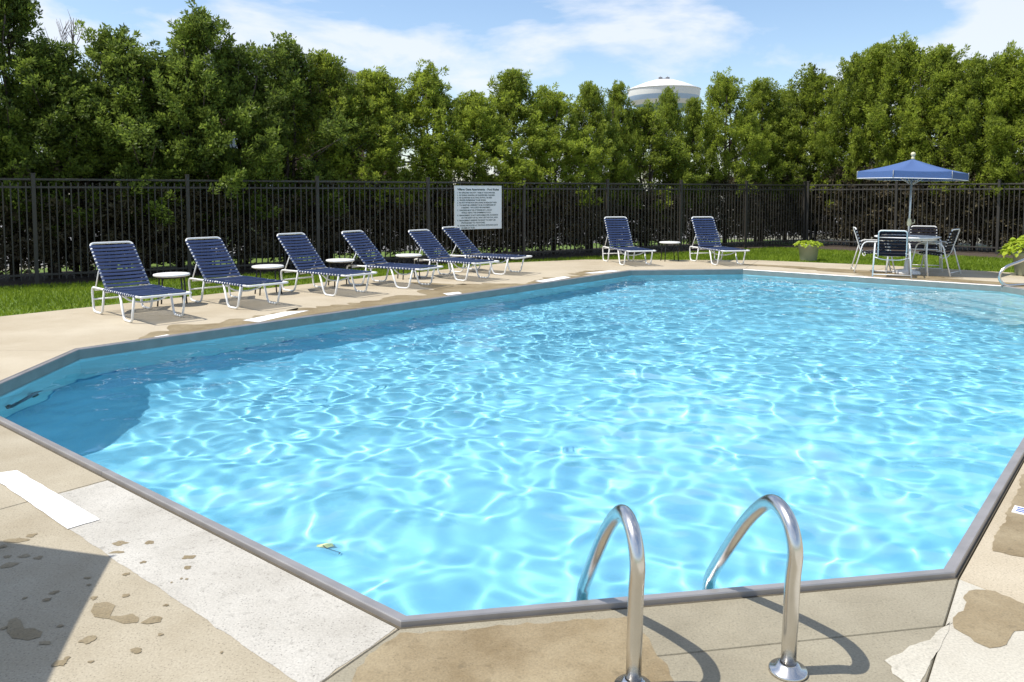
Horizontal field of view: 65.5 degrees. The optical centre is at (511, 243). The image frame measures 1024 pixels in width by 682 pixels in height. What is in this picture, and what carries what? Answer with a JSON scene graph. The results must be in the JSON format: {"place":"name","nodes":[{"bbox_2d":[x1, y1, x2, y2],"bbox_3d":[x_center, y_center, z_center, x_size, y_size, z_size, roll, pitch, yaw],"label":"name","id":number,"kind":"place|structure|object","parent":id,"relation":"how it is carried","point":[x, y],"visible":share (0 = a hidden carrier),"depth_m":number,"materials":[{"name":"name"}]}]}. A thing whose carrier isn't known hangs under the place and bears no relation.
{"place":"outdoors","nodes":[
{"label":"outdoors","id":0,"kind":"place"},
{"bbox_2d":[161,45,402,185],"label":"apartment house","id":1,"kind":"structure","parent":0,"point":[349,70],"depth_m":49.93,"materials":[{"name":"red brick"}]},
{"bbox_2d":[1,215,971,265],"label":"parking lot","id":2,"kind":"structure","parent":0,"point":[234,255],"depth_m":22.73,"materials":[{"name":"grey asphalt"}]},
{"bbox_2d":[45,9,92,66],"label":"bare tree","id":3,"kind":"object","parent":2,"relation":"on","point":[72,34],"visible":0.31,"depth_m":17.88,"materials":[{"name":"brown plant"}]},
{"bbox_2d":[157,220,303,255],"bbox_3d":[-7.496,-0.410,19.416,4.510,1.450,1.800,-2,4,-31],"label":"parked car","id":4,"kind":"object","parent":2,"relation":"on","point":[253,235],"visible":0.01,"depth_m":19.39,"materials":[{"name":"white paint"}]},
{"bbox_2d":[0,194,1019,315],"bbox_3d":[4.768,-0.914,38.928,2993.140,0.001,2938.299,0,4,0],"label":"lawn","id":5,"kind":"structure","parent":0,"point":[259,260],"depth_m":18.77,"materials":[{"name":"green plant"}]},
{"bbox_2d":[0,242,1012,286],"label":"mulch bed","id":6,"kind":"object","parent":5,"relation":"on","point":[832,246],"visible":0.26,"depth_m":18.98,"materials":[{"name":"soil"}]},
{"bbox_2d":[0,99,36,268],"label":"arborvitae tree","id":7,"kind":"object","parent":6,"relation":"on","point":[23,128],"visible":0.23,"depth_m":14.02,"materials":[{"name":"green plant"}]},
{"bbox_2d":[0,0,112,277],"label":"arborvitae tree","id":8,"kind":"object","parent":6,"relation":"on","point":[17,18],"visible":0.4,"depth_m":14.18,"materials":[{"name":"green plant"}]},
{"bbox_2d":[0,35,159,277],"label":"arborvitae tree","id":9,"kind":"object","parent":6,"relation":"on","point":[42,61],"visible":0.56,"depth_m":14.08,"materials":[{"name":"green plant"}]},
{"bbox_2d":[0,61,168,275],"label":"arborvitae tree","id":10,"kind":"object","parent":6,"relation":"on","point":[93,88],"visible":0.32,"depth_m":14.30,"materials":[{"name":"green plant"}]},
{"bbox_2d":[23,19,198,272],"bbox_3d":[-7.611,-1.825,15.488,3.170,5.047,3.488,1,4,9],"label":"arborvitae tree","id":11,"kind":"object","parent":6,"relation":"on","point":[106,45],"visible":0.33,"depth_m":14.81,"materials":[{"name":"green plant"}]},
{"bbox_2d":[58,39,234,272],"bbox_3d":[-7.127,-1.646,15.302,3.294,4.699,3.796,0,4,-3],"label":"arborvitae tree","id":12,"kind":"object","parent":6,"relation":"on","point":[127,88],"visible":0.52,"depth_m":14.81,"materials":[{"name":"green plant"}]},
{"bbox_2d":[96,50,255,270],"bbox_3d":[-6.591,-1.609,15.996,3.486,4.533,3.322,0,4,3],"label":"arborvitae tree","id":13,"kind":"object","parent":6,"relation":"on","point":[232,176],"visible":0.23,"depth_m":15.28,"materials":[{"name":"green plant"}]},
{"bbox_2d":[145,0,284,270],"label":"arborvitae tree","id":14,"kind":"object","parent":6,"relation":"on","point":[197,31],"visible":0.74,"depth_m":15.39,"materials":[{"name":"green plant"}]},
{"bbox_2d":[148,32,311,271],"bbox_3d":[-5.810,-1.826,16.408,3.280,4.924,3.609,-1,4,-11],"label":"arborvitae tree","id":15,"kind":"object","parent":6,"relation":"on","point":[266,159],"visible":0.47,"depth_m":15.79,"materials":[{"name":"green plant"}]},
{"bbox_2d":[218,30,368,265],"bbox_3d":[-4.763,-1.986,16.880,3.299,5.201,3.802,-2,4,-33],"label":"arborvitae tree","id":16,"kind":"object","parent":6,"relation":"on","point":[285,67],"visible":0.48,"depth_m":16.48,"materials":[{"name":"green plant"}]},
{"bbox_2d":[257,47,405,260],"bbox_3d":[-4.254,-1.854,17.445,3.279,4.858,3.284,2,4,29],"label":"arborvitae tree","id":17,"kind":"object","parent":6,"relation":"on","point":[327,77],"visible":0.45,"depth_m":17.12,"materials":[{"name":"green plant"}]},
{"bbox_2d":[311,65,450,258],"bbox_3d":[-3.122,-1.774,18.163,3.272,4.597,3.445,1,4,20],"label":"arborvitae tree","id":18,"kind":"object","parent":6,"relation":"on","point":[379,88],"visible":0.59,"depth_m":17.66,"materials":[{"name":"green plant"}]},
{"bbox_2d":[0,173,806,283],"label":"picket fence","id":19,"kind":"object","parent":6,"relation":"on","point":[187,188],"visible":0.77,"depth_m":16.80,"materials":[{"name":"metal"}]},
{"bbox_2d":[454,186,501,229],"bbox_3d":[-0.761,-0.816,17.848,1.200,0.970,0.041,-2,4,-31],"label":"pool rules sign","id":20,"kind":"object","parent":19,"relation":"attached to","point":[477,207],"visible":1,"depth_m":17.83,"materials":[{"name":"silver metal"}]},
{"bbox_2d":[362,59,488,258],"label":"arborvitae tree","id":21,"kind":"object","parent":6,"relation":"on","point":[435,100],"visible":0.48,"depth_m":18.41,"materials":[{"name":"green plant"}]},
{"bbox_2d":[406,89,535,258],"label":"arborvitae tree","id":22,"kind":"object","parent":6,"relation":"on","point":[478,108],"visible":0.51,"depth_m":18.69,"materials":[{"name":"green plant"}]},
{"bbox_2d":[462,67,582,254],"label":"arborvitae tree","id":23,"kind":"object","parent":6,"relation":"on","point":[512,91],"visible":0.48,"depth_m":19.55,"materials":[{"name":"green plant"}]},
{"bbox_2d":[498,82,616,253],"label":"arborvitae tree","id":24,"kind":"object","parent":6,"relation":"on","point":[558,108],"visible":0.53,"depth_m":20.04,"materials":[{"name":"green plant"}]},
{"bbox_2d":[558,80,637,250],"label":"arborvitae tree","id":25,"kind":"object","parent":6,"relation":"on","point":[589,98],"visible":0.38,"depth_m":20.91,"materials":[{"name":"green plant"}]},
{"bbox_2d":[591,79,645,246],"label":"arborvitae tree","id":26,"kind":"object","parent":6,"relation":"on","point":[617,101],"visible":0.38,"depth_m":21.69,"materials":[{"name":"green plant"}]},
{"bbox_2d":[599,99,711,247],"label":"arborvitae tree","id":27,"kind":"object","parent":6,"relation":"on","point":[648,125],"visible":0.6,"depth_m":21.75,"materials":[{"name":"green plant"}]},
{"bbox_2d":[642,85,692,245],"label":"arborvitae tree","id":28,"kind":"object","parent":6,"relation":"on","point":[669,104],"visible":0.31,"depth_m":22.63,"materials":[{"name":"green plant"}]},
{"bbox_2d":[673,96,731,243],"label":"arborvitae tree","id":29,"kind":"object","parent":6,"relation":"on","point":[696,129],"visible":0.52,"depth_m":22.96,"materials":[{"name":"green plant"}]},
{"bbox_2d":[682,66,774,244],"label":"arborvitae tree","id":30,"kind":"object","parent":6,"relation":"on","point":[726,90],"visible":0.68,"depth_m":23.30,"materials":[{"name":"green plant"}]},
{"bbox_2d":[717,76,806,241],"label":"arborvitae tree","id":31,"kind":"object","parent":6,"relation":"on","point":[767,108],"visible":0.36,"depth_m":24.26,"materials":[{"name":"green plant"}]},
{"bbox_2d":[803,47,906,244],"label":"arborvitae tree","id":32,"kind":"object","parent":6,"relation":"on","point":[845,93],"visible":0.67,"depth_m":23.17,"materials":[{"name":"green plant"}]},
{"bbox_2d":[812,41,942,244],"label":"arborvitae tree","id":33,"kind":"object","parent":6,"relation":"on","point":[878,56],"visible":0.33,"depth_m":22.93,"materials":[{"name":"green plant"}]},
{"bbox_2d":[839,31,957,244],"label":"arborvitae tree","id":34,"kind":"object","parent":6,"relation":"on","point":[906,56],"visible":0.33,"depth_m":22.61,"materials":[{"name":"green plant"}]},
{"bbox_2d":[806,180,1023,253],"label":"picket fence","id":35,"kind":"object","parent":6,"relation":"on","point":[999,183],"visible":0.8,"depth_m":21.49,"materials":[{"name":"metal"}]},
{"bbox_2d":[867,42,1014,248],"bbox_3d":[11.986,-2.642,22.069,3.454,5.893,3.460,-2,4,-28],"label":"arborvitae tree","id":36,"kind":"object","parent":6,"relation":"on","point":[939,66],"visible":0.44,"depth_m":21.83,"materials":[{"name":"green plant"}]},
{"bbox_2d":[907,50,1023,249],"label":"arborvitae tree","id":37,"kind":"object","parent":6,"relation":"on","point":[975,70],"visible":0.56,"depth_m":21.11,"materials":[{"name":"green plant"}]},
{"bbox_2d":[942,39,1023,250],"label":"arborvitae tree","id":38,"kind":"object","parent":6,"relation":"on","point":[997,97],"visible":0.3,"depth_m":20.91,"materials":[{"name":"green plant"}]},
{"bbox_2d":[971,45,1023,244],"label":"arborvitae tree","id":39,"kind":"object","parent":6,"relation":"on","point":[1014,80],"visible":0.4,"depth_m":20.56,"materials":[{"name":"green plant"}]},
{"bbox_2d":[993,104,1023,238],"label":"arborvitae tree","id":40,"kind":"object","parent":6,"relation":"on","point":[1017,156],"visible":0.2,"depth_m":20.79,"materials":[{"name":"green plant"}]},
{"bbox_2d":[0,246,1014,315],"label":"grass","id":41,"kind":"structure","parent":5,"relation":"on","point":[791,254],"depth_m":15.70,"materials":[{"name":"green plant"}]},
{"bbox_2d":[747,86,825,239],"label":"arborvitae tree","id":42,"kind":"object","parent":5,"relation":"on","point":[802,124],"visible":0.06,"depth_m":24.79,"materials":[{"name":"green plant"}]},
{"bbox_2d":[793,240,822,261],"bbox_3d":[6.780,0.147,18.236,0.651,0.488,0.626,0,4,0],"label":"flower pot","id":43,"kind":"object","parent":5,"relation":"on","point":[808,250],"visible":0.99,"depth_m":18.07,"materials":[{"name":"grey plastic"}]},
{"bbox_2d":[759,62,881,239],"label":"arborvitae tree","id":44,"kind":"object","parent":5,"relation":"on","point":[812,88],"visible":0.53,"depth_m":24.07,"materials":[{"name":"green plant"}]},
{"bbox_2d":[0,274,1022,581],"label":"pool basin","id":45,"kind":"object","parent":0,"point":[432,306],"depth_m":10.79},
{"bbox_2d":[0,275,1023,615],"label":"pool water","id":46,"kind":"structure","parent":45,"relation":"in","point":[492,453],"depth_m":5.57,"materials":[{"name":"blue liquid"}]},
{"bbox_2d":[0,269,1023,629],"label":"pool coping","id":47,"kind":"object","parent":45,"relation":"on","point":[958,561],"visible":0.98,"depth_m":3.92,"materials":[{"name":"concrete"}]},
{"bbox_2d":[0,260,1023,681],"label":"pool deck","id":48,"kind":"structure","parent":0,"point":[102,580],"depth_m":2.96,"materials":[{"name":"grey concrete"}]},
{"bbox_2d":[89,241,191,322],"bbox_3d":[-4.747,0.458,10.098,1.747,0.903,0.645,3,5,44],"label":"sun lounger","id":49,"kind":"object","parent":48,"relation":"on","point":[141,292],"visible":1,"depth_m":10.33,"materials":[{"name":"blue plastic"}]},
{"bbox_2d":[153,272,189,306],"bbox_3d":[-4.712,0.630,11.039,0.480,0.441,0.480,-1,4,-12],"label":"side table","id":50,"kind":"object","parent":48,"relation":"on","point":[169,275],"visible":0.94,"depth_m":10.95,"materials":[{"name":"white plastic"}]},
{"bbox_2d":[185,237,288,308],"bbox_3d":[-3.906,0.387,11.206,1.747,0.903,0.645,3,5,40],"label":"sun lounger","id":51,"kind":"object","parent":48,"relation":"on","point":[237,279],"visible":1,"depth_m":11.41,"materials":[{"name":"blue plastic"}]},
{"bbox_2d":[252,264,283,295],"bbox_3d":[-3.753,0.553,12.256,0.480,0.441,0.480,-3,4,-35],"label":"side table","id":52,"kind":"object","parent":48,"relation":"on","point":[274,267],"visible":0.97,"depth_m":12.16,"materials":[{"name":"white plastic"}]},
{"bbox_2d":[277,232,376,296],"bbox_3d":[-2.931,0.305,12.489,1.747,0.903,0.645,3,5,37],"label":"sun lounger","id":53,"kind":"object","parent":48,"relation":"on","point":[322,269],"visible":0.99,"depth_m":12.65,"materials":[{"name":"blue plastic"}]},
{"bbox_2d":[326,258,354,286],"bbox_3d":[-2.881,0.481,13.385,0.480,0.441,0.480,-3,5,-38],"label":"side table","id":54,"kind":"object","parent":48,"relation":"on","point":[341,260],"visible":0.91,"depth_m":13.28,"materials":[{"name":"white plastic"}]},
{"bbox_2d":[341,230,442,288],"bbox_3d":[-2.031,0.248,13.392,1.747,0.903,0.645,2,4,30],"label":"sun lounger","id":55,"kind":"object","parent":48,"relation":"on","point":[383,264],"visible":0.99,"depth_m":13.48,"materials":[{"name":"blue plastic"}]},
{"bbox_2d":[395,253,421,279],"bbox_3d":[-1.875,0.412,14.461,0.480,0.441,0.480,-2,4,-32],"label":"side table","id":56,"kind":"object","parent":48,"relation":"on","point":[409,255],"visible":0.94,"depth_m":14.37,"materials":[{"name":"white plastic"}]},
{"bbox_2d":[408,229,498,280],"bbox_3d":[-1.094,0.193,14.563,1.784,0.863,0.645,3,5,39],"label":"sun lounger","id":57,"kind":"object","parent":48,"relation":"on","point":[447,257],"visible":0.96,"depth_m":14.71,"materials":[{"name":"blue plastic"}]},
{"bbox_2d":[442,226,531,274],"bbox_3d":[-0.507,0.119,15.577,1.766,0.883,0.645,2,4,30],"label":"sun lounger","id":58,"kind":"object","parent":48,"relation":"on","point":[478,253],"visible":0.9,"depth_m":15.66,"materials":[{"name":"blue plastic"}]},
{"bbox_2d":[602,216,655,265],"bbox_3d":[2.560,-0.071,17.524,0.645,1.014,1.607,-1,4,-14],"label":"sun lounger","id":59,"kind":"object","parent":48,"relation":"on","point":[630,247],"visible":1,"depth_m":17.99,"materials":[{"name":"blue plastic"}]},
{"bbox_2d":[659,241,680,260],"bbox_3d":[3.611,0.172,18.230,0.480,0.441,0.480,-1,4,-13],"label":"side table","id":60,"kind":"object","parent":48,"relation":"on","point":[673,243],"visible":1,"depth_m":18.15,"materials":[{"name":"white plastic"}]},
{"bbox_2d":[576,494,807,681],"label":"pool ladder","id":61,"kind":"object","parent":48,"relation":"attached to","point":[786,666],"visible":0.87,"depth_m":2.54,"materials":[{"name":"silver metal"}]},
{"bbox_2d":[689,216,749,264],"bbox_3d":[4.566,-0.075,17.592,0.645,1.014,1.607,-1,4,-14],"label":"sun lounger","id":62,"kind":"object","parent":48,"relation":"on","point":[718,246],"visible":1,"depth_m":18.05,"materials":[{"name":"blue plastic"}]},
{"bbox_2d":[850,227,895,273],"bbox_3d":[7.085,0.111,15.627,0.753,0.873,0.663,1,4,18],"label":"patio chair","id":63,"kind":"object","parent":48,"relation":"on","point":[860,246],"visible":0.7,"depth_m":15.53,"materials":[{"name":"white plastic"}]},
{"bbox_2d":[871,230,911,278],"bbox_3d":[7.032,0.167,14.745,0.663,0.873,0.753,2,4,24],"label":"patio chair","id":64,"kind":"object","parent":48,"relation":"on","point":[880,252],"visible":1,"depth_m":14.51,"materials":[{"name":"blue plastic"}]},
{"bbox_2d":[874,235,941,275],"bbox_3d":[7.580,0.215,15.295,1.160,0.730,1.160,0,4,0],"label":"patio table","id":65,"kind":"object","parent":48,"relation":"on","point":[925,238],"visible":0.67,"depth_m":14.85,"materials":[{"name":"white plastic"}]},
{"bbox_2d":[856,152,968,274],"bbox_3d":[7.613,-0.587,15.243,1.896,2.335,1.896,2,4,0],"label":"parasol","id":66,"kind":"object","parent":48,"relation":"on","point":[912,170],"visible":0.98,"depth_m":14.92,"materials":[{"name":"blue fabric"}]},
{"bbox_2d":[905,225,942,271],"bbox_3d":[8.318,0.082,16.083,0.663,0.873,0.753,2,4,25],"label":"patio chair","id":67,"kind":"object","parent":48,"relation":"on","point":[919,247],"visible":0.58,"depth_m":16.29,"materials":[{"name":"blue plastic"}]},
{"bbox_2d":[911,229,961,275],"bbox_3d":[8.076,0.139,15.193,0.753,0.873,0.663,4,5,45],"label":"patio chair","id":68,"kind":"object","parent":48,"relation":"on","point":[939,254],"visible":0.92,"depth_m":15.10,"materials":[{"name":"white plastic"}]},
{"bbox_2d":[997,235,1023,275],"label":"flower pot","id":69,"kind":"object","parent":48,"relation":"on","point":[1016,252],"visible":1,"depth_m":14.96,"materials":[{"name":"green plastic"}]},
{"bbox_2d":[998,258,1023,285],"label":"grab rail","id":70,"kind":"object","parent":48,"relation":"on","point":[1006,267],"visible":0.99,"depth_m":13.21,"materials":[{"name":"silver metal"}]},
{"bbox_2d":[0,0,1023,190],"label":"sky","id":71,"kind":"structure","parent":0,"point":[568,43],"materials":[{"name":"blue"}]},
{"bbox_2d":[627,76,700,182],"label":"water tower","id":72,"kind":"structure","parent":0,"point":[641,93],"depth_m":153.24,"materials":[{"name":"white metal"}]}
]}

